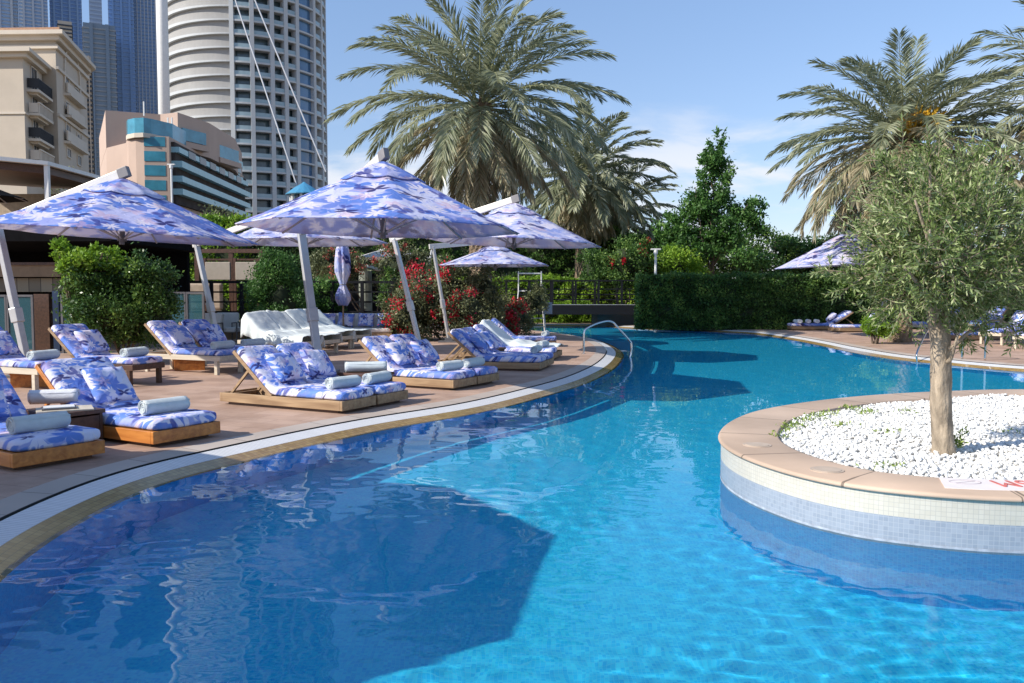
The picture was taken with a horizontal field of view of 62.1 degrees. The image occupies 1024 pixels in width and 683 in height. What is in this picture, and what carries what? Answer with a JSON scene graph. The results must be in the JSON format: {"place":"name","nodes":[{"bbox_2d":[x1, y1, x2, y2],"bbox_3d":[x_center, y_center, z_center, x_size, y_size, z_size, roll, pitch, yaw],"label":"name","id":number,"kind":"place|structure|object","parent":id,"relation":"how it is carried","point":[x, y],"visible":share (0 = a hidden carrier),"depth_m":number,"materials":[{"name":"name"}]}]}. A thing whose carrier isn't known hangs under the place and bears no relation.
{"place":"outdoors","nodes":[
{"label":"outdoors","id":0,"kind":"place"},
{"bbox_2d":[0,156,101,214],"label":"roof pavilion","id":1,"kind":"structure","parent":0,"point":[47,175],"depth_m":37.95,"materials":[{"name":"white paint"}]},
{"bbox_2d":[0,326,1023,682],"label":"pool water","id":2,"kind":"structure","parent":0,"point":[608,528],"depth_m":4.95,"materials":[{"name":"liquid"}]},
{"bbox_2d":[0,322,1023,499],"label":"pool deck","id":3,"kind":"structure","parent":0,"point":[201,389],"depth_m":13.38,"materials":[{"name":"ceramic"}]},
{"bbox_2d":[0,295,34,350],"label":"glass screen","id":4,"kind":"object","parent":3,"relation":"on","point":[26,302],"visible":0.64,"depth_m":20.59,"materials":[{"name":"teal"}]},
{"bbox_2d":[0,326,50,389],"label":"sun lounger","id":5,"kind":"object","parent":3,"relation":"on","point":[17,363],"visible":0.5,"depth_m":12.97,"materials":[{"name":"fabric"}]},
{"bbox_2d":[0,331,21,354],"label":"pillow","id":6,"kind":"object","parent":5,"relation":"on","point":[8,344],"visible":1,"depth_m":13.57,"materials":[{"name":"fabric"}]},
{"bbox_2d":[9,374,47,387],"bbox_3d":[-7.673,0.599,13.603,0.570,0.223,0.440,-1,4,-20],"label":"storage box","id":7,"kind":"object","parent":3,"relation":"on","point":[20,380],"visible":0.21,"depth_m":13.37,"materials":[{"name":"orange wood"}]},
{"bbox_2d":[0,367,104,469],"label":"sun lounger","id":8,"kind":"object","parent":3,"relation":"on","point":[41,447],"visible":0.78,"depth_m":7.39,"materials":[{"name":"fabric"}]},
{"bbox_2d":[6,411,70,433],"bbox_3d":[-4.184,0.713,7.522,0.172,0.151,0.495,2,4,36],"label":"rolled towel","id":9,"kind":"object","parent":8,"relation":"on","point":[36,422],"visible":1,"depth_m":7.45,"materials":[{"name":"fabric"}]},
{"bbox_2d":[26,404,104,439],"bbox_3d":[-4.451,0.840,8.455,0.620,0.339,0.500,2,4,34],"label":"side table","id":10,"kind":"object","parent":3,"relation":"on","point":[92,418],"visible":0.32,"depth_m":8.38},
{"bbox_2d":[27,389,79,403],"bbox_3d":[-4.751,0.570,8.821,0.470,0.151,0.172,-1,3,-15],"label":"rolled towel","id":11,"kind":"object","parent":10,"relation":"on","point":[52,396],"visible":1,"depth_m":8.76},
{"bbox_2d":[36,404,93,413],"bbox_3d":[-4.411,0.654,8.384,0.500,0.041,0.340,-2,4,-30],"label":"serving tray","id":12,"kind":"object","parent":10,"relation":"on","point":[56,408],"visible":0.98,"depth_m":8.30,"materials":[{"name":"grey metal"}]},
{"bbox_2d":[48,235,130,323],"bbox_3d":[-8.732,-0.872,17.653,1.531,2.713,1.355,-2,4,-36],"label":"plumeria shrub","id":13,"kind":"object","parent":3,"relation":"on","point":[64,253],"visible":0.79,"depth_m":17.40,"materials":[{"name":"green plant"}]},
{"bbox_2d":[0,229,200,350],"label":"poolside bar","id":14,"kind":"object","parent":3,"relation":"on","point":[32,264],"visible":0.24,"depth_m":21.43,"materials":[{"name":"stone"}]},
{"bbox_2d":[48,324,164,385],"bbox_3d":[-6.797,0.200,14.111,2.000,0.959,0.680,1,4,22],"label":"sun lounger","id":15,"kind":"object","parent":3,"relation":"on","point":[66,338],"visible":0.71,"depth_m":13.96,"materials":[{"name":"fabric"}]},
{"bbox_2d":[73,329,110,352],"bbox_3d":[-7.031,-0.011,14.232,0.180,0.460,0.500,-41,-10,19],"label":"pillow","id":16,"kind":"object","parent":15,"relation":"on","point":[92,340],"visible":1,"depth_m":14.13,"materials":[{"name":"fabric"}]},
{"bbox_2d":[51,241,185,354],"bbox_3d":[-8.291,-0.812,17.860,2.756,2.582,2.588,0,3,0],"label":"rounded shrub","id":17,"kind":"object","parent":3,"relation":"on","point":[128,299],"visible":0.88,"depth_m":17.50,"materials":[{"name":"green plant"}]},
{"bbox_2d":[35,356,219,446],"bbox_3d":[-4.171,0.587,9.016,2.163,0.780,0.809,2,4,30],"label":"sun lounger","id":18,"kind":"object","parent":3,"relation":"on","point":[126,422],"visible":0.67,"depth_m":8.62,"materials":[{"name":"fabric"}]},
{"bbox_2d":[79,366,138,403],"bbox_3d":[-4.313,0.463,9.111,0.180,0.460,0.500,-43,-19,25],"label":"pillow","id":19,"kind":"object","parent":18,"relation":"on","point":[109,384],"visible":1,"depth_m":9.02,"materials":[{"name":"fabric"}]},
{"bbox_2d":[138,396,189,414],"bbox_3d":[-3.531,0.648,8.636,0.172,0.151,0.495,2,4,36],"label":"rolled towel","id":20,"kind":"object","parent":18,"relation":"on","point":[163,405],"visible":1,"depth_m":8.56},
{"bbox_2d":[0,166,258,377],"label":"cantilever parasol","id":21,"kind":"object","parent":3,"relation":"on","point":[117,205],"visible":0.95,"depth_m":14.07,"materials":[{"name":"fabric"}]},
{"bbox_2d":[171,292,204,346],"bbox_3d":[-8.236,-0.503,21.507,0.920,1.506,0.055,0,3,0],"label":"glass screen","id":22,"kind":"object","parent":3,"relation":"on","point":[194,307],"visible":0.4,"depth_m":21.47,"materials":[{"name":"teal"}]},
{"bbox_2d":[174,359,204,370],"bbox_3d":[-6.242,0.433,16.468,0.570,0.223,0.440,-1,4,-20],"label":"storage box","id":23,"kind":"object","parent":3,"relation":"on","point":[183,365],"visible":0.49,"depth_m":16.27,"materials":[{"name":"orange wood"}]},
{"bbox_2d":[144,320,242,374],"bbox_3d":[-6.032,0.090,15.991,2.000,0.960,0.680,1,4,24],"label":"sun lounger","id":24,"kind":"object","parent":3,"relation":"on","point":[173,351],"visible":0.78,"depth_m":15.79,"materials":[{"name":"fabric"}]},
{"bbox_2d":[164,325,194,345],"bbox_3d":[-6.298,-0.120,16.117,0.180,0.460,0.500,-42,-10,20],"label":"pillow","id":25,"kind":"object","parent":24,"relation":"on","point":[179,334],"visible":1,"depth_m":16.00,"materials":[{"name":"fabric"}]},
{"bbox_2d":[178,319,240,365],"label":"sun lounger","id":26,"kind":"object","parent":3,"relation":"on","point":[192,326],"visible":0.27,"depth_m":16.65,"materials":[{"name":"fabric"}]},
{"bbox_2d":[199,324,226,341],"bbox_3d":[-5.918,-0.163,16.853,0.180,0.460,0.500,-42,-17,20],"label":"pillow","id":27,"kind":"object","parent":26,"relation":"on","point":[212,332],"visible":0.91,"depth_m":16.73,"materials":[{"name":"fabric"}]},
{"bbox_2d":[190,209,252,319],"bbox_3d":[-12.324,-2.762,33.784,3.645,4.858,2.012,0,3,6],"label":"hedge","id":28,"kind":"object","parent":3,"relation":"on","point":[226,222],"visible":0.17,"depth_m":33.25,"materials":[{"name":"green plant"}]},
{"bbox_2d":[238,246,306,338],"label":"column shrub","id":29,"kind":"object","parent":3,"relation":"on","point":[272,289],"visible":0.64,"depth_m":24.63,"materials":[{"name":"green plant"}]},
{"bbox_2d":[237,310,325,347],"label":"covered lounger","id":30,"kind":"object","parent":3,"relation":"on","point":[260,324],"visible":0.8,"depth_m":20.26,"materials":[{"name":"white fabric"}]},
{"bbox_2d":[192,225,387,323],"bbox_3d":[-5.393,-1.592,21.123,3.700,3.736,5.101,-2,4,-34],"label":"cantilever parasol","id":31,"kind":"object","parent":3,"relation":"on","point":[261,237],"visible":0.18,"depth_m":21.73,"materials":[{"name":"fabric"}]},
{"bbox_2d":[190,281,393,338],"bbox_3d":[-7.646,-1.230,30.981,7.778,1.858,8.000,0,3,0],"label":"fence","id":32,"kind":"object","parent":3,"relation":"on","point":[242,311],"depth_m":27.09,"materials":[{"name":"metal"}]},
{"bbox_2d":[190,283,222,310],"bbox_3d":[-11.267,-1.393,29.534,2.200,1.300,0.930,0,3,0],"label":"terrace sofa","id":33,"kind":"object","parent":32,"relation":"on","point":[216,287],"visible":0.23,"depth_m":29.77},
{"bbox_2d":[203,258,233,310],"bbox_3d":[-10.002,-1.714,28.979,1.010,2.255,0.110,0,3,0],"label":"fabric screen","id":34,"kind":"object","parent":32,"relation":"on","point":[219,270],"visible":0.7,"depth_m":28.89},
{"bbox_2d":[194,249,263,310],"bbox_3d":[-10.681,-1.988,30.436,3.871,2.634,0.180,0,3,0],"label":"terrace pergola","id":35,"kind":"object","parent":32,"relation":"on","point":[230,252],"visible":0.2,"depth_m":30.28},
{"bbox_2d":[233,258,259,310],"bbox_3d":[-9.048,-1.714,28.979,0.874,2.255,0.110,0,3,0],"label":"fabric screen","id":36,"kind":"object","parent":32,"relation":"on","point":[239,268],"visible":0.66,"depth_m":28.89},
{"bbox_2d":[220,345,375,412],"bbox_3d":[-2.839,0.460,11.185,2.080,0.782,0.680,2,4,28],"label":"sun lounger","id":37,"kind":"object","parent":3,"relation":"on","point":[272,390],"visible":0.89,"depth_m":10.97,"materials":[{"name":"fabric"}]},
{"bbox_2d":[263,352,305,381],"bbox_3d":[-3.027,0.333,11.341,0.180,0.460,0.500,-43,-15,23],"label":"pillow","id":38,"kind":"object","parent":37,"relation":"on","point":[285,366],"visible":1,"depth_m":11.22,"materials":[{"name":"fabric"}]},
{"bbox_2d":[325,375,361,388],"bbox_3d":[-2.160,0.517,10.882,0.172,0.151,0.495,3,4,37],"label":"rolled towel","id":39,"kind":"object","parent":37,"relation":"on","point":[342,381],"visible":1,"depth_m":10.79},
{"bbox_2d":[248,227,355,309],"bbox_3d":[-10.867,-2.866,37.212,7.952,4.724,2.250,0,3,0],"label":"hedge","id":40,"kind":"object","parent":3,"relation":"on","point":[294,251],"visible":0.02,"depth_m":36.42,"materials":[{"name":"green plant"}]},
{"bbox_2d":[266,310,342,352],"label":"covered lounger","id":41,"kind":"object","parent":3,"relation":"on","point":[283,320],"visible":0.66,"depth_m":21.00,"materials":[{"name":"fabric"}]},
{"bbox_2d":[293,274,348,312],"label":"leafy shrub","id":42,"kind":"object","parent":3,"relation":"on","point":[322,304],"visible":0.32,"depth_m":27.02,"materials":[{"name":"green plant"}]},
{"bbox_2d":[285,309,356,347],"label":"covered lounger","id":43,"kind":"object","parent":3,"relation":"on","point":[298,316],"visible":0.34,"depth_m":22.71,"materials":[{"name":"white fabric"}]},
{"bbox_2d":[303,309,371,347],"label":"covered lounger","id":44,"kind":"object","parent":3,"relation":"on","point":[324,320],"visible":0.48,"depth_m":23.33,"materials":[{"name":"white fabric"}]},
{"bbox_2d":[275,342,407,406],"bbox_3d":[-2.501,0.423,11.820,2.080,0.782,0.680,2,4,28],"label":"sun lounger","id":45,"kind":"object","parent":3,"relation":"on","point":[386,392],"visible":0.3,"depth_m":11.55,"materials":[{"name":"fabric"}]},
{"bbox_2d":[298,349,337,375],"bbox_3d":[-2.724,0.298,11.935,0.180,0.460,0.500,-43,-23,23],"label":"pillow","id":46,"kind":"object","parent":45,"relation":"on","point":[318,362],"visible":1,"depth_m":11.82,"materials":[{"name":"fabric"}]},
{"bbox_2d":[334,246,350,340],"bbox_3d":[-5.171,-1.523,26.000,0.521,3.020,0.521,0,3,0],"label":"closed parasol","id":47,"kind":"object","parent":3,"relation":"on","point":[342,265],"visible":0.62,"depth_m":25.84,"materials":[{"name":"blue fabric"}]},
{"bbox_2d":[326,265,382,310],"bbox_3d":[-6.769,-1.996,37.261,2.834,2.657,3.382,0,3,0],"label":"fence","id":48,"kind":"object","parent":3,"relation":"on","point":[370,275],"visible":0.26,"depth_m":36.10,"materials":[{"name":"black metal"}]},
{"bbox_2d":[325,313,392,339],"bbox_3d":[-4.914,-0.462,26.106,2.500,0.790,0.890,0,3,-4],"label":"outdoor sofa","id":49,"kind":"object","parent":3,"relation":"on","point":[377,331],"visible":0.13,"depth_m":26.30,"materials":[{"name":"blue wood"}]},
{"bbox_2d":[337,371,394,380],"bbox_3d":[-2.085,0.615,12.150,0.600,0.359,0.550,3,4,38],"label":"side table","id":50,"kind":"object","parent":3,"relation":"on","point":[360,374],"visible":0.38,"depth_m":12.06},
{"bbox_2d":[345,361,386,371],"bbox_3d":[-2.085,0.359,12.136,0.594,0.151,0.172,-1,3,-10],"label":"rolled towel","id":51,"kind":"object","parent":50,"relation":"on","point":[373,366],"visible":0.99,"depth_m":12.07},
{"bbox_2d":[298,239,449,310],"bbox_3d":[-5.499,-2.384,34.411,6.088,3.799,2.833,-1,4,-22],"label":"bougainvillea","id":52,"kind":"object","parent":3,"relation":"on","point":[325,266],"visible":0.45,"depth_m":34.23,"materials":[{"name":"green plant"}]},
{"bbox_2d":[235,147,519,372],"bbox_3d":[-2.080,-1.213,13.963,4.418,3.810,4.837,0,3,0],"label":"cantilever parasol","id":53,"kind":"object","parent":3,"relation":"on","point":[378,196],"visible":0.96,"depth_m":13.12,"materials":[{"name":"fabric"}]},
{"bbox_2d":[373,266,410,305],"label":"leafy shrub","id":54,"kind":"object","parent":3,"relation":"on","point":[389,270],"visible":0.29,"depth_m":28.68,"materials":[{"name":"green plant"}]},
{"bbox_2d":[358,335,476,389],"bbox_3d":[-1.635,0.314,13.684,2.080,0.782,0.680,2,4,29],"label":"sun lounger","id":55,"kind":"object","parent":3,"relation":"on","point":[411,375],"visible":0.82,"depth_m":13.33,"materials":[{"name":"fabric"}]},
{"bbox_2d":[384,341,416,365],"bbox_3d":[-1.814,0.189,13.807,0.180,0.460,0.500,-43,-14,24],"label":"pillow","id":56,"kind":"object","parent":55,"relation":"on","point":[399,352],"visible":1,"depth_m":13.67,"materials":[{"name":"fabric"}]},
{"bbox_2d":[373,253,509,340],"bbox_3d":[-2.183,-1.417,26.895,4.323,3.057,4.028,0,3,0],"label":"bougainvillea","id":57,"kind":"object","parent":3,"relation":"on","point":[473,302],"visible":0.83,"depth_m":26.07,"materials":[{"name":"green plant"}]},
{"bbox_2d":[389,334,498,385],"bbox_3d":[-1.285,0.278,14.312,2.080,0.782,0.680,2,4,29],"label":"sun lounger","id":58,"kind":"object","parent":3,"relation":"on","point":[485,374],"visible":0.3,"depth_m":14.06,"materials":[{"name":"fabric"}]},
{"bbox_2d":[409,339,440,362],"bbox_3d":[-1.475,0.155,14.406,0.180,0.460,0.500,-43,-14,24],"label":"pillow","id":59,"kind":"object","parent":58,"relation":"on","point":[425,350],"visible":1,"depth_m":14.27,"materials":[{"name":"fabric"}]},
{"bbox_2d":[323,0,630,281],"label":"date palm","id":60,"kind":"object","parent":3,"relation":"on","point":[479,146],"visible":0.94,"depth_m":27.90,"materials":[{"name":"green plant"}]},
{"bbox_2d":[429,243,547,342],"bbox_3d":[-0.658,-1.606,26.151,3.620,3.178,3.344,0,3,0],"label":"cantilever parasol","id":61,"kind":"object","parent":3,"relation":"on","point":[494,257],"visible":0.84,"depth_m":25.33,"materials":[{"name":"fabric"}]},
{"bbox_2d":[438,328,546,370],"bbox_3d":[-0.404,0.144,16.611,2.080,0.782,0.680,1,3,14],"label":"sun lounger","id":62,"kind":"object","parent":3,"relation":"on","point":[503,362],"visible":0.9,"depth_m":16.30,"materials":[{"name":"fabric"}]},
{"bbox_2d":[389,194,600,339],"bbox_3d":[-0.219,-1.605,20.570,4.173,3.826,4.574,-2,4,-28],"label":"cantilever parasol","id":63,"kind":"object","parent":3,"relation":"on","point":[533,229],"visible":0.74,"depth_m":20.27,"materials":[{"name":"fabric"}]},
{"bbox_2d":[450,327,553,365],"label":"sun lounger","id":64,"kind":"object","parent":3,"relation":"on","point":[472,331],"visible":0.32,"depth_m":17.18,"materials":[{"name":"fabric"}]},
{"bbox_2d":[460,324,556,357],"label":"sun lounger","id":65,"kind":"object","parent":3,"relation":"on","point":[479,328],"visible":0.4,"depth_m":18.78,"materials":[{"name":"fabric"}]},
{"bbox_2d":[353,225,668,279],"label":"hedge","id":66,"kind":"object","parent":3,"relation":"on","point":[559,261],"visible":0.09,"depth_m":47.39,"materials":[{"name":"green plant"}]},
{"bbox_2d":[0,323,1023,517],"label":"pool kerb","id":67,"kind":"structure","parent":3,"relation":"on","point":[13,503],"depth_m":8.82,"materials":[{"name":"stone"}]},
{"bbox_2d":[480,319,563,356],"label":"covered lounger","id":68,"kind":"object","parent":3,"relation":"on","point":[504,337],"visible":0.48,"depth_m":19.44,"materials":[{"name":"fabric"}]},
{"bbox_2d":[496,278,549,335],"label":"bougainvillea","id":69,"kind":"object","parent":3,"relation":"on","point":[532,303],"visible":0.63,"depth_m":28.95,"materials":[{"name":"green plant"}]},
{"bbox_2d":[491,318,555,342],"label":"sun lounger","id":70,"kind":"object","parent":3,"relation":"on","point":[550,339],"visible":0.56,"depth_m":23.32,"materials":[{"name":"fabric"}]},
{"bbox_2d":[459,272,634,320],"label":"hedge","id":71,"kind":"object","parent":3,"relation":"on","point":[557,285],"visible":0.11,"depth_m":44.02,"materials":[{"name":"green plant"}]},
{"bbox_2d":[534,296,591,322],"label":"hedge","id":72,"kind":"object","parent":3,"relation":"on","point":[567,318],"visible":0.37,"depth_m":41.24,"materials":[{"name":"green plant"}]},
{"bbox_2d":[504,280,634,314],"bbox_3d":[2.850,-2.032,38.938,6.429,1.545,1.930,0,3,0],"label":"footbridge","id":73,"kind":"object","parent":3,"relation":"on","point":[574,308],"visible":0.54,"depth_m":38.03,"materials":[{"name":"grey metal"}]},
{"bbox_2d":[501,97,677,278],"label":"date palm","id":74,"kind":"object","parent":3,"relation":"on","point":[589,210],"visible":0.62,"depth_m":43.92,"materials":[{"name":"green plant"}]},
{"bbox_2d":[540,157,685,248],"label":"date palm","id":75,"kind":"object","parent":3,"relation":"on","point":[646,185],"visible":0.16,"depth_m":48.16,"materials":[{"name":"green plant"}]},
{"bbox_2d":[573,227,664,303],"bbox_3d":[5.117,-3.114,40.285,4.692,4.568,3.441,1,4,21],"label":"bougainvillea","id":76,"kind":"object","parent":3,"relation":"on","point":[628,259],"visible":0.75,"depth_m":39.68,"materials":[{"name":"green plant"}]},
{"bbox_2d":[645,241,712,277],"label":"leafy shrub","id":77,"kind":"object","parent":3,"relation":"on","point":[676,260],"visible":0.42,"depth_m":39.66,"materials":[{"name":"green plant"}]},
{"bbox_2d":[645,126,781,275],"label":"broadleaf tree","id":78,"kind":"object","parent":3,"relation":"on","point":[721,228],"visible":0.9,"depth_m":41.27,"materials":[{"name":"green plant"}]},
{"bbox_2d":[632,268,876,330],"bbox_3d":[9.797,-1.707,34.643,9.608,2.619,1.952,0,3,4],"label":"hedge","id":79,"kind":"object","parent":3,"relation":"on","point":[681,300],"visible":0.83,"depth_m":34.02,"materials":[{"name":"green plant"}]},
{"bbox_2d":[700,222,838,277],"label":"broadleaf tree","id":80,"kind":"object","parent":3,"relation":"on","point":[783,246],"visible":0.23,"depth_m":44.93,"materials":[{"name":"green plant"}]},
{"bbox_2d":[787,310,853,329],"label":"sun lounger","id":81,"kind":"object","parent":3,"relation":"on","point":[841,316],"visible":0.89,"depth_m":33.21,"materials":[{"name":"fabric"}]},
{"bbox_2d":[775,228,888,335],"bbox_3d":[11.208,-1.950,28.134,4.638,3.634,4.227,0,3,0],"label":"cantilever parasol","id":82,"kind":"object","parent":3,"relation":"on","point":[816,256],"visible":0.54,"depth_m":27.34,"materials":[{"name":"blue fabric"}]},
{"bbox_2d":[859,304,904,343],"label":"lime shrub","id":83,"kind":"object","parent":3,"relation":"on","point":[883,331],"visible":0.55,"depth_m":24.41,"materials":[{"name":"green plant"}]},
{"bbox_2d":[764,26,1023,342],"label":"date palm","id":84,"kind":"object","parent":3,"relation":"on","point":[850,171],"visible":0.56,"depth_m":24.34,"materials":[{"name":"green plant"}]},
{"bbox_2d":[869,245,1023,329],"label":"hedge","id":85,"kind":"object","parent":3,"relation":"on","point":[1008,314],"visible":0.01,"depth_m":33.86,"materials":[{"name":"green plant"}]},
{"bbox_2d":[937,0,1023,181],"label":"date palm","id":86,"kind":"object","parent":3,"relation":"on","point":[1019,137],"visible":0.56,"depth_m":24.11,"materials":[{"name":"green plant"}]},
{"bbox_2d":[18,0,1023,270],"label":"sky","id":87,"kind":"structure","parent":0,"point":[686,69],"materials":[{"name":"blue"}]},
{"label":"ground","id":88,"kind":"structure","parent":0,"visible":0},
{"bbox_2d":[0,0,18,27],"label":"skyscraper","id":89,"kind":"structure","parent":88,"relation":"on","point":[8,13],"depth_m":395.96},
{"bbox_2d":[18,0,47,27],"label":"skyscraper","id":90,"kind":"structure","parent":88,"relation":"on","point":[32,13],"depth_m":396.35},
{"bbox_2d":[0,27,95,193],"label":"apartment house","id":91,"kind":"structure","parent":88,"relation":"on","point":[45,72],"depth_m":85.80,"materials":[{"name":"concrete"}]},
{"bbox_2d":[49,0,82,51],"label":"skyscraper","id":92,"kind":"structure","parent":88,"relation":"on","point":[67,10],"depth_m":421.88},
{"bbox_2d":[86,56,94,173],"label":"skyscraper","id":93,"kind":"structure","parent":88,"relation":"on","point":[91,147],"depth_m":197.68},
{"bbox_2d":[82,22,117,175],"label":"skyscraper","id":94,"kind":"structure","parent":88,"relation":"on","point":[99,44],"depth_m":344.48,"materials":[{"name":"glass"}]},
{"bbox_2d":[108,0,136,112],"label":"skyscraper","id":95,"kind":"structure","parent":88,"relation":"on","point":[121,16],"depth_m":365.69,"materials":[{"name":"glass"}]},
{"bbox_2d":[133,0,157,113],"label":"skyscraper","id":96,"kind":"structure","parent":88,"relation":"on","point":[145,40],"depth_m":372.65,"materials":[{"name":"glass"}]},
{"bbox_2d":[99,101,250,216],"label":"hotel wing","id":97,"kind":"structure","parent":88,"relation":"on","point":[204,157],"depth_m":135.04,"materials":[{"name":"concrete"}]},
{"bbox_2d":[156,0,326,185],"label":"white mast","id":98,"kind":"object","parent":88,"relation":"on","point":[162,56],"visible":0.56,"depth_m":185.46,"materials":[{"name":"metal"}]},
{"bbox_2d":[168,0,327,216],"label":"round tower","id":99,"kind":"structure","parent":88,"relation":"on","point":[215,79],"depth_m":208.00,"materials":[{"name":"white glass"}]},
{"label":"pool floor","id":100,"kind":"structure","parent":0,"visible":0},
{"bbox_2d":[718,389,1023,553],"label":"pool planter","id":101,"kind":"object","parent":100,"relation":"on","point":[761,467],"visible":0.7,"depth_m":5.68,"materials":[{"name":"beige tile"}]},
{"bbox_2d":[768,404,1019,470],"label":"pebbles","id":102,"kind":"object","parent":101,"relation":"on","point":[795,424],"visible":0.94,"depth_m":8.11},
{"bbox_2d":[779,393,1023,479],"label":"white pebbles","id":103,"kind":"object","parent":101,"relation":"on","point":[971,412],"visible":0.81,"depth_m":7.36,"materials":[{"name":"gravel"}]},
{"bbox_2d":[807,113,1023,458],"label":"olive tree","id":104,"kind":"object","parent":101,"relation":"on","point":[935,275],"visible":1,"depth_m":6.43,"materials":[{"name":"green plant"}]},
{"bbox_2d":[939,477,1023,490],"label":"depth marker","id":105,"kind":"object","parent":101,"relation":"on","point":[984,484],"visible":1,"depth_m":5.51,"materials":[{"name":"tile"}]},
{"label":"pool wall","id":106,"kind":"structure","parent":100,"relation":"on","visible":0},
{"bbox_2d":[0,325,1023,573],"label":"pool edge","id":107,"kind":"object","parent":106,"relation":"on","point":[14,549],"visible":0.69,"depth_m":8.07,"materials":[{"name":"stone"}]},
{"bbox_2d":[0,324,1023,545],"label":"overflow gutter","id":108,"kind":"object","parent":107,"relation":"on","point":[14,525],"visible":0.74,"depth_m":8.36,"materials":[{"name":"tile"}]},
{"bbox_2d":[591,315,634,326],"bbox_3d":[5.020,-0.911,39.113,2.759,0.874,0.700,0,3,0],"label":"bridge abutment","id":109,"kind":"object","parent":106,"relation":"on","point":[623,319],"visible":0.25,"depth_m":38.96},
{"label":"gutter slot","id":110,"kind":"structure","parent":0,"visible":0},
{"bbox_2d":[0,325,1019,520],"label":"gutter slot","id":111,"kind":"object","parent":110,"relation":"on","point":[41,500],"visible":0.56,"depth_m":8.77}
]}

